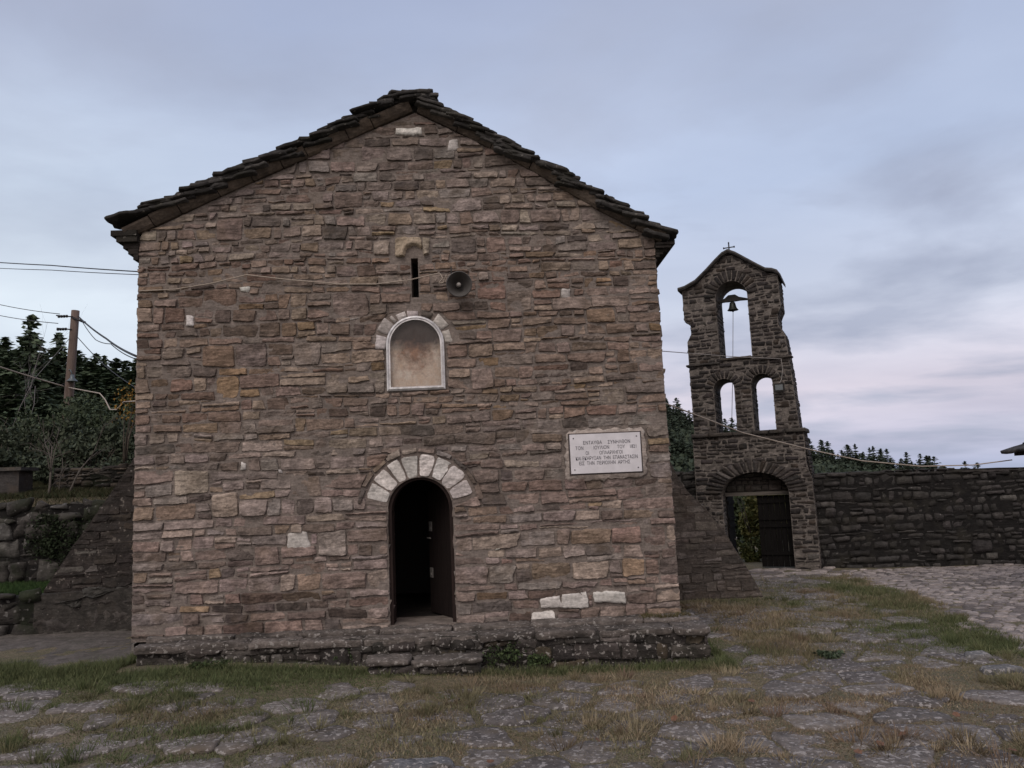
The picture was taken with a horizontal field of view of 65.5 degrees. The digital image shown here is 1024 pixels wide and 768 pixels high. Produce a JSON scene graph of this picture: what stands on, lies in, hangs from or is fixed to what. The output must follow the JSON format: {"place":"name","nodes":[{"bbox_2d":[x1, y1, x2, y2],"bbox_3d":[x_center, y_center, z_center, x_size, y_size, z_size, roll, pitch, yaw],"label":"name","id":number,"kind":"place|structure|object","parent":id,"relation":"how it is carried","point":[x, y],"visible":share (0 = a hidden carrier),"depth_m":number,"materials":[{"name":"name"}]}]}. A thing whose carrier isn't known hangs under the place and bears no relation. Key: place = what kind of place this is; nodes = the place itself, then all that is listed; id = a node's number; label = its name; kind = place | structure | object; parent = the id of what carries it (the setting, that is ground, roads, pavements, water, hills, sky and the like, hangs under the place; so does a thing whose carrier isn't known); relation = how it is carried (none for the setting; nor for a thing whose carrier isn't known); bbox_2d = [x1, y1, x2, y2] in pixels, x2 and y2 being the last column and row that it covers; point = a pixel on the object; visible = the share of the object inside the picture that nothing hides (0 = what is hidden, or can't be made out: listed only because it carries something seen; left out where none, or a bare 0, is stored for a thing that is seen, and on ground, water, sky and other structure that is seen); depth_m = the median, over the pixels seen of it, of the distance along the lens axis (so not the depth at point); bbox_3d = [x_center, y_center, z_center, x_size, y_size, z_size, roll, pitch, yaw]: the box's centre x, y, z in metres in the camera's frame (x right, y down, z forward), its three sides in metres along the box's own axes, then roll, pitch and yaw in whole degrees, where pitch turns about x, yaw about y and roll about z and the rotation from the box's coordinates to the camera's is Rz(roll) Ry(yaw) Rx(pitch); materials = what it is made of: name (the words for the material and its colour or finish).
{"place":"outdoors","nodes":[
{"label":"outdoors","id":0,"kind":"place"},
{"bbox_2d":[0,630,134,666],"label":"path","id":1,"kind":"structure","parent":0,"point":[64,642],"depth_m":11.08,"materials":[{"name":"stone"}]},
{"bbox_2d":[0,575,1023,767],"bbox_3d":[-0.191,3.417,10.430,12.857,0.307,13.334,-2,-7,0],"label":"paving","id":2,"kind":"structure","parent":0,"point":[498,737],"depth_m":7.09,"materials":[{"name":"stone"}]},
{"bbox_2d":[404,756,454,767],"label":"loose stone","id":3,"kind":"object","parent":2,"relation":"on","point":[439,762],"visible":0.96,"depth_m":6.05,"materials":[{"name":"stone"}]},
{"bbox_2d":[813,650,844,658],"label":"rosette weed","id":4,"kind":"object","parent":2,"relation":"on","point":[832,655],"visible":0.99,"depth_m":9.12,"materials":[{"name":"green plant"}]},
{"bbox_2d":[964,650,992,659],"bbox_3d":[5.156,3.015,8.815,0.266,0.099,0.257,-2,-7,0],"label":"loose stone","id":5,"kind":"object","parent":2,"relation":"on","point":[980,654],"visible":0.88,"depth_m":8.74,"materials":[{"name":"stone"}]},
{"bbox_2d":[0,478,1023,767],"bbox_3d":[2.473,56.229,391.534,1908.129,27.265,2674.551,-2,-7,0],"label":"ground","id":6,"kind":"structure","parent":0,"point":[448,680],"depth_m":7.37,"materials":[{"name":"green plant"}]},
{"bbox_2d":[0,357,13,383],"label":"conifer","id":7,"kind":"object","parent":6,"relation":"on","point":[5,361],"visible":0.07,"depth_m":39.66,"materials":[{"name":"green plant"}]},
{"bbox_2d":[0,337,17,362],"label":"conifer","id":8,"kind":"object","parent":6,"relation":"on","point":[5,344],"visible":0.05,"depth_m":46.27,"materials":[{"name":"green plant"}]},
{"bbox_2d":[0,414,18,443],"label":"conifer","id":9,"kind":"object","parent":6,"relation":"on","point":[5,416],"visible":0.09,"depth_m":25.52,"materials":[{"name":"green plant"}]},
{"bbox_2d":[0,418,37,450],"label":"bush","id":10,"kind":"object","parent":6,"relation":"on","point":[20,430],"visible":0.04,"depth_m":20.86,"materials":[{"name":"green plant"}]},
{"bbox_2d":[0,467,38,495],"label":"tank hut","id":11,"kind":"object","parent":6,"relation":"on","point":[15,479],"visible":0.82,"depth_m":15.55,"materials":[{"name":"grey concrete"}]},
{"bbox_2d":[0,588,41,635],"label":"wall","id":12,"kind":"structure","parent":6,"relation":"on","point":[17,614],"depth_m":11.98,"materials":[{"name":"stone"}]},
{"bbox_2d":[0,373,43,437],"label":"conifer","id":13,"kind":"object","parent":6,"relation":"on","point":[10,409],"visible":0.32,"depth_m":30.47,"materials":[{"name":"green plant"}]},
{"bbox_2d":[0,579,49,594],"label":"grass","id":14,"kind":"structure","parent":6,"relation":"on","point":[15,587],"depth_m":12.97,"materials":[{"name":"plant"}]},
{"bbox_2d":[2,341,48,418],"bbox_3d":[-15.968,0.636,26.333,2.098,4.150,1.402,-7,-9,33],"label":"bare sapling","id":15,"kind":"object","parent":6,"relation":"on","point":[28,382],"visible":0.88,"depth_m":26.01,"materials":[{"name":"plant"}]},
{"bbox_2d":[0,444,55,480],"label":"bush","id":16,"kind":"object","parent":6,"relation":"on","point":[19,458],"visible":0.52,"depth_m":17.75,"materials":[{"name":"green plant"}]},
{"bbox_2d":[0,314,62,421],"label":"spruce tree","id":17,"kind":"object","parent":6,"relation":"on","point":[28,343],"visible":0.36,"depth_m":36.30,"materials":[{"name":"green plant"}]},
{"bbox_2d":[29,389,53,428],"bbox_3d":[-19.593,1.702,32.657,2.831,2.994,2.758,2,-9,-30],"label":"conifer","id":18,"kind":"object","parent":6,"relation":"on","point":[39,405],"visible":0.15,"depth_m":32.76,"materials":[{"name":"green plant"}]},
{"bbox_2d":[0,306,84,429],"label":"bare sapling","id":19,"kind":"object","parent":6,"relation":"on","point":[34,373],"visible":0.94,"depth_m":23.82,"materials":[{"name":"plant"}]},
{"bbox_2d":[0,417,89,463],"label":"bush","id":20,"kind":"object","parent":6,"relation":"on","point":[6,442],"visible":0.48,"depth_m":20.00,"materials":[{"name":"green plant"}]},
{"bbox_2d":[20,417,69,492],"bbox_3d":[-9.055,1.429,15.523,1.063,1.738,0.682,-6,-8,27],"label":"bare sapling","id":21,"kind":"object","parent":6,"relation":"on","point":[50,465],"visible":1,"depth_m":15.39,"materials":[{"name":"plant"}]},
{"bbox_2d":[0,497,104,582],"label":"retaining wall","id":22,"kind":"structure","parent":6,"relation":"on","point":[17,564],"depth_m":14.00,"materials":[{"name":"stone"}]},
{"bbox_2d":[22,510,90,570],"bbox_3d":[-7.860,2.794,13.927,1.452,1.197,0.164,-2,-7,0],"label":"ivy","id":23,"kind":"object","parent":22,"relation":"attached to","point":[54,544],"visible":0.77,"depth_m":13.93,"materials":[{"name":"green plant"}]},
{"bbox_2d":[0,479,114,505],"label":"grass","id":24,"kind":"structure","parent":6,"relation":"on","point":[39,489],"depth_m":15.06,"materials":[{"name":"plant"}]},
{"bbox_2d":[3,392,114,458],"bbox_3d":[-11.974,1.367,21.452,2.977,2.271,1.860,-2,-7,0],"label":"bush","id":25,"kind":"object","parent":6,"relation":"on","point":[72,404],"visible":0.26,"depth_m":21.12,"materials":[{"name":"green plant"}]},
{"bbox_2d":[44,332,80,405],"bbox_3d":[-21.946,0.458,38.529,3.522,6.058,3.529,-2,-7,0],"label":"conifer","id":26,"kind":"object","parent":6,"relation":"on","point":[57,365],"visible":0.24,"depth_m":38.30,"materials":[{"name":"green plant"}]},
{"bbox_2d":[56,310,85,417],"bbox_3d":[-13.403,0.300,24.142,0.878,5.208,0.426,-5,-8,17],"label":"utility pole","id":27,"kind":"object","parent":6,"relation":"on","point":[70,379],"visible":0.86,"depth_m":24.32,"materials":[{"name":"wood"}]},
{"bbox_2d":[0,366,64,386],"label":"cable","id":28,"kind":"object","parent":27,"relation":"attached to","point":[31,376],"visible":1,"depth_m":22.85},
{"bbox_2d":[68,387,135,409],"bbox_3d":[-10.479,0.226,20.152,0.138,1.537,9.773,3,-9,-36],"label":"cable","id":29,"kind":"object","parent":27,"relation":"attached to","point":[103,398],"visible":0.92,"depth_m":19.43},
{"bbox_2d":[77,336,134,387],"bbox_3d":[-10.856,-0.677,21.309,0.218,2.546,7.477,3,-9,-38],"label":"cable","id":30,"kind":"object","parent":27,"relation":"attached to","point":[105,365],"visible":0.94,"depth_m":21.64,"materials":[{"name":"rubber"}]},
{"bbox_2d":[78,316,136,356],"bbox_3d":[-10.176,-1.297,19.849,0.180,2.993,10.718,3,-9,-34],"label":"cable","id":31,"kind":"object","parent":27,"relation":"attached to","point":[111,342],"visible":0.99,"depth_m":19.33,"materials":[{"name":"rubber"}]},
{"bbox_2d":[82,322,135,358],"bbox_3d":[-10.153,-1.203,19.812,0.069,2.890,10.652,3,-9,-33],"label":"cable","id":32,"kind":"object","parent":27,"relation":"attached to","point":[108,343],"visible":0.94,"depth_m":18.95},
{"bbox_2d":[47,435,98,489],"bbox_3d":[-8.537,1.751,16.189,1.052,1.498,1.410,-8,-9,35],"label":"bare sapling","id":33,"kind":"object","parent":6,"relation":"on","point":[64,467],"visible":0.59,"depth_m":15.87,"materials":[{"name":"plant"}]},
{"bbox_2d":[74,355,86,392],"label":"conifer","id":34,"kind":"object","parent":6,"relation":"on","point":[80,362],"visible":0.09,"depth_m":44.96,"materials":[{"name":"green plant"}]},
{"bbox_2d":[33,440,134,483],"bbox_3d":[-9.221,1.816,17.596,2.363,1.218,2.446,-2,-7,0],"label":"bush","id":35,"kind":"object","parent":6,"relation":"on","point":[42,474],"visible":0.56,"depth_m":17.03,"materials":[{"name":"green plant"}]},
{"bbox_2d":[40,405,134,458],"bbox_3d":[-10.557,1.512,20.548,2.932,1.974,1.647,-4,-8,12],"label":"bush","id":36,"kind":"object","parent":6,"relation":"on","point":[97,421],"visible":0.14,"depth_m":20.41,"materials":[{"name":"green plant"}]},
{"bbox_2d":[53,464,129,489],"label":"dry stone wall","id":37,"kind":"structure","parent":6,"relation":"on","point":[94,480],"depth_m":16.10,"materials":[{"name":"stone"}]},
{"bbox_2d":[76,363,109,391],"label":"conifer","id":38,"kind":"object","parent":6,"relation":"on","point":[103,371],"visible":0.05,"depth_m":45.35,"materials":[{"name":"green plant"}]},
{"bbox_2d":[74,360,115,402],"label":"conifer","id":39,"kind":"object","parent":6,"relation":"on","point":[88,372],"visible":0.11,"depth_m":40.69,"materials":[{"name":"green plant"}]},
{"bbox_2d":[69,411,121,490],"bbox_3d":[-8.321,1.388,15.849,0.612,1.758,1.078,-6,-8,26],"label":"bare sapling","id":40,"kind":"object","parent":6,"relation":"on","point":[76,476],"visible":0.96,"depth_m":15.91,"materials":[{"name":"plant"}]},
{"bbox_2d":[56,413,135,466],"bbox_3d":[-9.714,1.569,19.268,2.377,1.745,1.954,1,-8,-23],"label":"bush","id":41,"kind":"object","parent":6,"relation":"on","point":[111,429],"visible":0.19,"depth_m":18.79,"materials":[{"name":"green plant"}]},
{"bbox_2d":[82,395,110,418],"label":"conifer","id":42,"kind":"object","parent":6,"relation":"on","point":[90,399],"visible":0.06,"depth_m":30.58,"materials":[{"name":"green plant"}]},
{"bbox_2d":[85,379,109,418],"bbox_3d":[-20.303,1.569,38.521,3.462,3.662,3.373,4,-10,-42],"label":"conifer","id":43,"kind":"object","parent":6,"relation":"on","point":[95,385],"visible":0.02,"depth_m":38.71,"materials":[{"name":"green plant"}]},
{"bbox_2d":[88,353,107,374],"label":"conifer","id":44,"kind":"object","parent":6,"relation":"on","point":[96,360],"visible":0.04,"depth_m":46.98,"materials":[{"name":"green plant"}]},
{"bbox_2d":[100,355,110,372],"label":"conifer","id":45,"kind":"object","parent":6,"relation":"on","point":[104,359],"visible":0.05,"depth_m":49.39,"materials":[{"name":"green plant"}]},
{"bbox_2d":[93,429,135,455],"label":"bush","id":46,"kind":"object","parent":6,"relation":"on","point":[131,439],"visible":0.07,"depth_m":18.39,"materials":[{"name":"green plant"}]},
{"bbox_2d":[100,358,129,391],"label":"conifer","id":47,"kind":"object","parent":6,"relation":"on","point":[111,377],"visible":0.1,"depth_m":44.47,"materials":[{"name":"green plant"}]},
{"bbox_2d":[103,376,131,406],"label":"conifer","id":48,"kind":"object","parent":6,"relation":"on","point":[122,383],"visible":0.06,"depth_m":40.63,"materials":[{"name":"green plant"}]},
{"bbox_2d":[109,396,128,420],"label":"conifer","id":49,"kind":"object","parent":6,"relation":"on","point":[118,405],"visible":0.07,"depth_m":32.45,"materials":[{"name":"green plant"}]},
{"bbox_2d":[104,380,135,463],"bbox_3d":[-8.205,1.070,17.251,0.981,2.398,1.103,-2,-7,0],"label":"yellow shrub","id":50,"kind":"object","parent":6,"relation":"on","point":[125,453],"visible":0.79,"depth_m":17.24,"materials":[{"name":"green plant"}]},
{"bbox_2d":[110,360,136,392],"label":"conifer","id":51,"kind":"object","parent":6,"relation":"on","point":[133,376],"depth_m":43.33,"materials":[{"name":"green plant"}]},
{"bbox_2d":[111,380,135,411],"bbox_3d":[-17.052,1.544,35.657,3.468,3.508,3.301,3,-9,-34],"label":"conifer","id":52,"kind":"object","parent":6,"relation":"on","point":[132,387],"visible":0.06,"depth_m":35.67,"materials":[{"name":"green plant"}]},
{"bbox_2d":[117,358,136,384],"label":"conifer","id":53,"kind":"object","parent":6,"relation":"on","point":[130,363],"visible":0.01,"depth_m":44.29,"materials":[{"name":"green plant"}]},
{"bbox_2d":[186,657,232,670],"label":"weed","id":54,"kind":"object","parent":6,"relation":"on","point":[205,664],"visible":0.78,"depth_m":9.01,"materials":[{"name":"green plant"}]},
{"bbox_2d":[368,758,416,767],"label":"loose stone","id":55,"kind":"object","parent":6,"relation":"on","point":[389,763],"visible":0.91,"depth_m":6.05,"materials":[{"name":"stone"}]},
{"bbox_2d":[33,89,762,670],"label":"chapel","id":56,"kind":"structure","parent":6,"relation":"on","point":[359,463],"depth_m":10.29,"materials":[{"name":"stone"}]},
{"bbox_2d":[0,262,137,271],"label":"cable","id":57,"kind":"object","parent":56,"relation":"attached to","point":[71,267],"visible":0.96,"depth_m":12.39,"materials":[{"name":"rubber"}]},
{"bbox_2d":[0,268,137,274],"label":"cable","id":58,"kind":"object","parent":56,"relation":"attached to","point":[71,271],"visible":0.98,"depth_m":12.34,"materials":[{"name":"rubber"}]},
{"bbox_2d":[139,273,446,291],"bbox_3d":[-2.837,-1.341,10.348,3.994,0.235,0.141,-2,-7,0],"label":"cable","id":59,"kind":"object","parent":56,"relation":"attached to","point":[440,282],"visible":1,"depth_m":10.37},
{"bbox_2d":[415,268,418,296],"bbox_3d":[-1.291,-1.318,11.017,0.140,0.650,0.100,-2,-7,-1],"label":"slit window","id":60,"kind":"structure","parent":56,"relation":"in","point":[416,270],"depth_m":10.97,"materials":[{"name":"glass"}]},
{"bbox_2d":[427,485,452,616],"bbox_3d":[-0.962,2.204,10.653,0.134,1.710,0.719,2,-8,-29],"label":"door","id":61,"kind":"structure","parent":56,"relation":"in","point":[438,504],"depth_m":10.65,"materials":[{"name":"brown wood"}]},
{"bbox_2d":[446,267,471,296],"bbox_3d":[-0.680,-1.307,10.290,0.335,0.429,0.335,-2,-7,-1],"label":"loudspeaker","id":62,"kind":"object","parent":56,"relation":"attached to","point":[458,283],"visible":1,"depth_m":10.21,"materials":[{"name":"grey metal"}]},
{"bbox_2d":[564,427,647,481],"bbox_3d":[1.201,0.904,10.196,1.085,0.701,0.086,-2,-7,-2],"label":"plaque","id":63,"kind":"object","parent":56,"relation":"attached to","point":[603,455],"visible":1,"depth_m":10.16,"materials":[{"name":"white stone"}]},
{"bbox_2d":[666,403,1011,466],"bbox_3d":[5.448,0.925,13.507,7.417,1.102,1.040,1,-8,-23],"label":"cable","id":64,"kind":"object","parent":56,"relation":"attached to","point":[830,453],"visible":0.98,"depth_m":14.02,"materials":[{"name":"rubber"}]},
{"bbox_2d":[365,651,483,675],"bbox_3d":[-0.995,3.276,9.072,1.352,0.377,0.408,-2,-7,-1],"label":"doorstep","id":65,"kind":"object","parent":6,"relation":"on","point":[444,663],"visible":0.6,"depth_m":8.93,"materials":[{"name":"stone"}]},
{"bbox_2d":[483,640,526,665],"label":"weed","id":66,"kind":"object","parent":6,"relation":"on","point":[506,650],"visible":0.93,"depth_m":9.19,"materials":[{"name":"green plant"}]},
{"bbox_2d":[526,653,552,667],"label":"weed","id":67,"kind":"object","parent":6,"relation":"on","point":[534,660],"visible":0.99,"depth_m":9.16,"materials":[{"name":"green plant"}]},
{"bbox_2d":[675,471,696,499],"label":"perimeter wall","id":68,"kind":"structure","parent":6,"relation":"on","point":[687,479],"depth_m":19.20,"materials":[{"name":"stone"}]},
{"bbox_2d":[733,496,757,545],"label":"bush","id":69,"kind":"object","parent":6,"relation":"on","point":[737,510],"visible":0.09,"depth_m":26.38,"materials":[{"name":"green plant"}]},
{"bbox_2d":[677,242,821,570],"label":"bell tower","id":70,"kind":"structure","parent":6,"relation":"on","point":[737,463],"depth_m":18.68,"materials":[{"name":"stone"}]},
{"bbox_2d":[662,351,780,358],"bbox_3d":[4.124,-0.747,15.798,2.095,0.881,6.525,-5,-8,20],"label":"cable","id":71,"kind":"object","parent":70,"relation":"attached to","point":[721,355],"visible":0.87,"depth_m":18.61,"materials":[{"name":"grey metal"}]},
{"bbox_2d":[725,496,737,551],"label":"gate","id":72,"kind":"structure","parent":70,"relation":"attached to","point":[731,517],"depth_m":19.20,"materials":[{"name":"metal"}]},
{"bbox_2d":[718,294,747,311],"bbox_3d":[5.380,-1.966,19.436,0.722,0.415,0.270,-6,-8,24],"label":"bell","id":73,"kind":"object","parent":70,"relation":"attached to","point":[732,299],"visible":0.98,"depth_m":19.39,"materials":[{"name":"brown metal"}]},
{"bbox_2d":[757,495,794,566],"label":"gate","id":74,"kind":"structure","parent":70,"relation":"attached to","point":[772,553],"depth_m":18.45,"materials":[{"name":"metal"}]},
{"bbox_2d":[773,383,784,391],"bbox_3d":[6.136,0.085,18.267,0.230,0.190,0.188,-6,-8,24],"label":"floodlight","id":75,"kind":"object","parent":70,"relation":"attached to","point":[779,387],"visible":1,"depth_m":18.19,"materials":[{"name":"black paint"}]},
{"bbox_2d":[737,495,787,551],"bbox_3d":[6.998,3.866,21.709,1.569,2.245,1.959,-2,-7,0],"label":"bush","id":76,"kind":"object","parent":6,"relation":"on","point":[748,524],"visible":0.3,"depth_m":21.72,"materials":[{"name":"green plant"}]},
{"bbox_2d":[736,536,789,561],"bbox_3d":[6.122,4.226,20.111,1.835,0.802,0.663,-2,-7,0],"label":"bush","id":77,"kind":"object","parent":6,"relation":"on","point":[748,553],"visible":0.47,"depth_m":19.98,"materials":[{"name":"green plant"}]},
{"bbox_2d":[813,467,1023,567],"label":"perimeter wall","id":78,"kind":"structure","parent":6,"relation":"on","point":[935,517],"depth_m":17.66,"materials":[{"name":"stone"}]},
{"bbox_2d":[979,664,1023,674],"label":"loose stone","id":79,"kind":"object","parent":6,"relation":"on","point":[1000,667],"visible":0.79,"depth_m":8.08,"materials":[{"name":"stone"}]},
{"bbox_2d":[0,0,1023,468],"label":"sky","id":80,"kind":"structure","parent":0,"point":[869,154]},
{"bbox_2d":[637,610,691,618],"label":"grass","id":81,"kind":"structure","parent":0,"point":[646,615],"depth_m":9.76,"materials":[{"name":"plant"}]},
{"bbox_2d":[670,440,815,542],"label":"hill","id":82,"kind":"structure","parent":0,"point":[687,469],"depth_m":74.25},
{"bbox_2d":[667,417,681,455],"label":"conifer","id":83,"kind":"object","parent":82,"relation":"on","point":[672,440],"visible":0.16,"depth_m":76.42,"materials":[{"name":"green plant"}]},
{"bbox_2d":[669,418,680,438],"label":"conifer","id":84,"kind":"object","parent":82,"relation":"on","point":[672,427],"visible":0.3,"depth_m":84.92,"materials":[{"name":"green plant"}]},
{"bbox_2d":[668,430,684,456],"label":"conifer","id":85,"kind":"object","parent":82,"relation":"on","point":[669,431],"visible":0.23,"depth_m":76.45,"materials":[{"name":"green plant"}]},
{"bbox_2d":[671,398,684,419],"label":"conifer","id":86,"kind":"object","parent":82,"relation":"on","point":[676,410],"visible":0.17,"depth_m":102.13,"materials":[{"name":"green plant"}]},
{"bbox_2d":[675,410,685,429],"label":"conifer","id":87,"kind":"object","parent":82,"relation":"on","point":[681,422],"visible":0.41,"depth_m":91.02,"materials":[{"name":"green plant"}]},
{"bbox_2d":[678,433,691,458],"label":"conifer","id":88,"kind":"object","parent":82,"relation":"on","point":[684,449],"visible":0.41,"depth_m":76.66,"materials":[{"name":"green plant"}]},
{"bbox_2d":[685,410,693,425],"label":"conifer","id":89,"kind":"object","parent":82,"relation":"on","point":[689,418],"visible":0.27,"depth_m":96.98,"materials":[{"name":"green plant"}]},
{"bbox_2d":[666,414,904,503],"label":"undergrowth","id":90,"kind":"object","parent":82,"relation":"on","point":[818,465],"visible":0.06,"depth_m":85.79,"materials":[{"name":"plant"}]},
{"bbox_2d":[808,438,818,461],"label":"conifer","id":91,"kind":"object","parent":82,"relation":"on","point":[812,452],"visible":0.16,"depth_m":96.34,"materials":[{"name":"green plant"}]},
{"bbox_2d":[816,440,832,464],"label":"conifer","id":92,"kind":"object","parent":82,"relation":"on","point":[823,457],"visible":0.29,"depth_m":96.38,"materials":[{"name":"green plant"}]},
{"bbox_2d":[825,441,836,463],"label":"conifer","id":93,"kind":"object","parent":82,"relation":"on","point":[827,445],"visible":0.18,"depth_m":101.42,"materials":[{"name":"green plant"}]},
{"bbox_2d":[828,449,840,464],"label":"conifer","id":94,"kind":"object","parent":82,"relation":"on","point":[832,457],"visible":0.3,"depth_m":96.34,"materials":[{"name":"green plant"}]},
{"bbox_2d":[842,446,859,469],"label":"conifer","id":95,"kind":"object","parent":82,"relation":"on","point":[847,461],"visible":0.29,"depth_m":96.37,"materials":[{"name":"green plant"}]},
{"bbox_2d":[850,443,867,469],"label":"conifer","id":96,"kind":"object","parent":82,"relation":"on","point":[856,455],"visible":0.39,"depth_m":96.22,"materials":[{"name":"green plant"}]},
{"bbox_2d":[867,446,881,470],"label":"conifer","id":97,"kind":"object","parent":82,"relation":"on","point":[873,458],"visible":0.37,"depth_m":96.22,"materials":[{"name":"green plant"}]},
{"bbox_2d":[873,449,889,469],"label":"conifer","id":98,"kind":"object","parent":82,"relation":"on","point":[881,457],"visible":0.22,"depth_m":96.26,"materials":[{"name":"green plant"}]},
{"bbox_2d":[882,449,896,468],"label":"conifer","id":99,"kind":"object","parent":82,"relation":"on","point":[887,457],"visible":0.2,"depth_m":101.17,"materials":[{"name":"green plant"}]},
{"bbox_2d":[923,456,931,468],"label":"conifer","id":100,"kind":"object","parent":82,"relation":"on","point":[927,460],"visible":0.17,"depth_m":96.27,"materials":[{"name":"green plant"}]},
{"bbox_2d":[748,566,849,580],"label":"pavement","id":101,"kind":"structure","parent":0,"point":[773,572],"depth_m":17.26,"materials":[{"name":"stone"}]},
{"bbox_2d":[841,563,1023,651],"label":"cobbled path","id":102,"kind":"structure","parent":0,"point":[1013,581],"depth_m":14.11,"materials":[{"name":"stone"}]},
{"bbox_2d":[1000,442,1023,455],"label":"shelter","id":103,"kind":"object","parent":102,"relation":"on","point":[1017,450],"visible":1,"depth_m":14.16,"materials":[{"name":"metal"}]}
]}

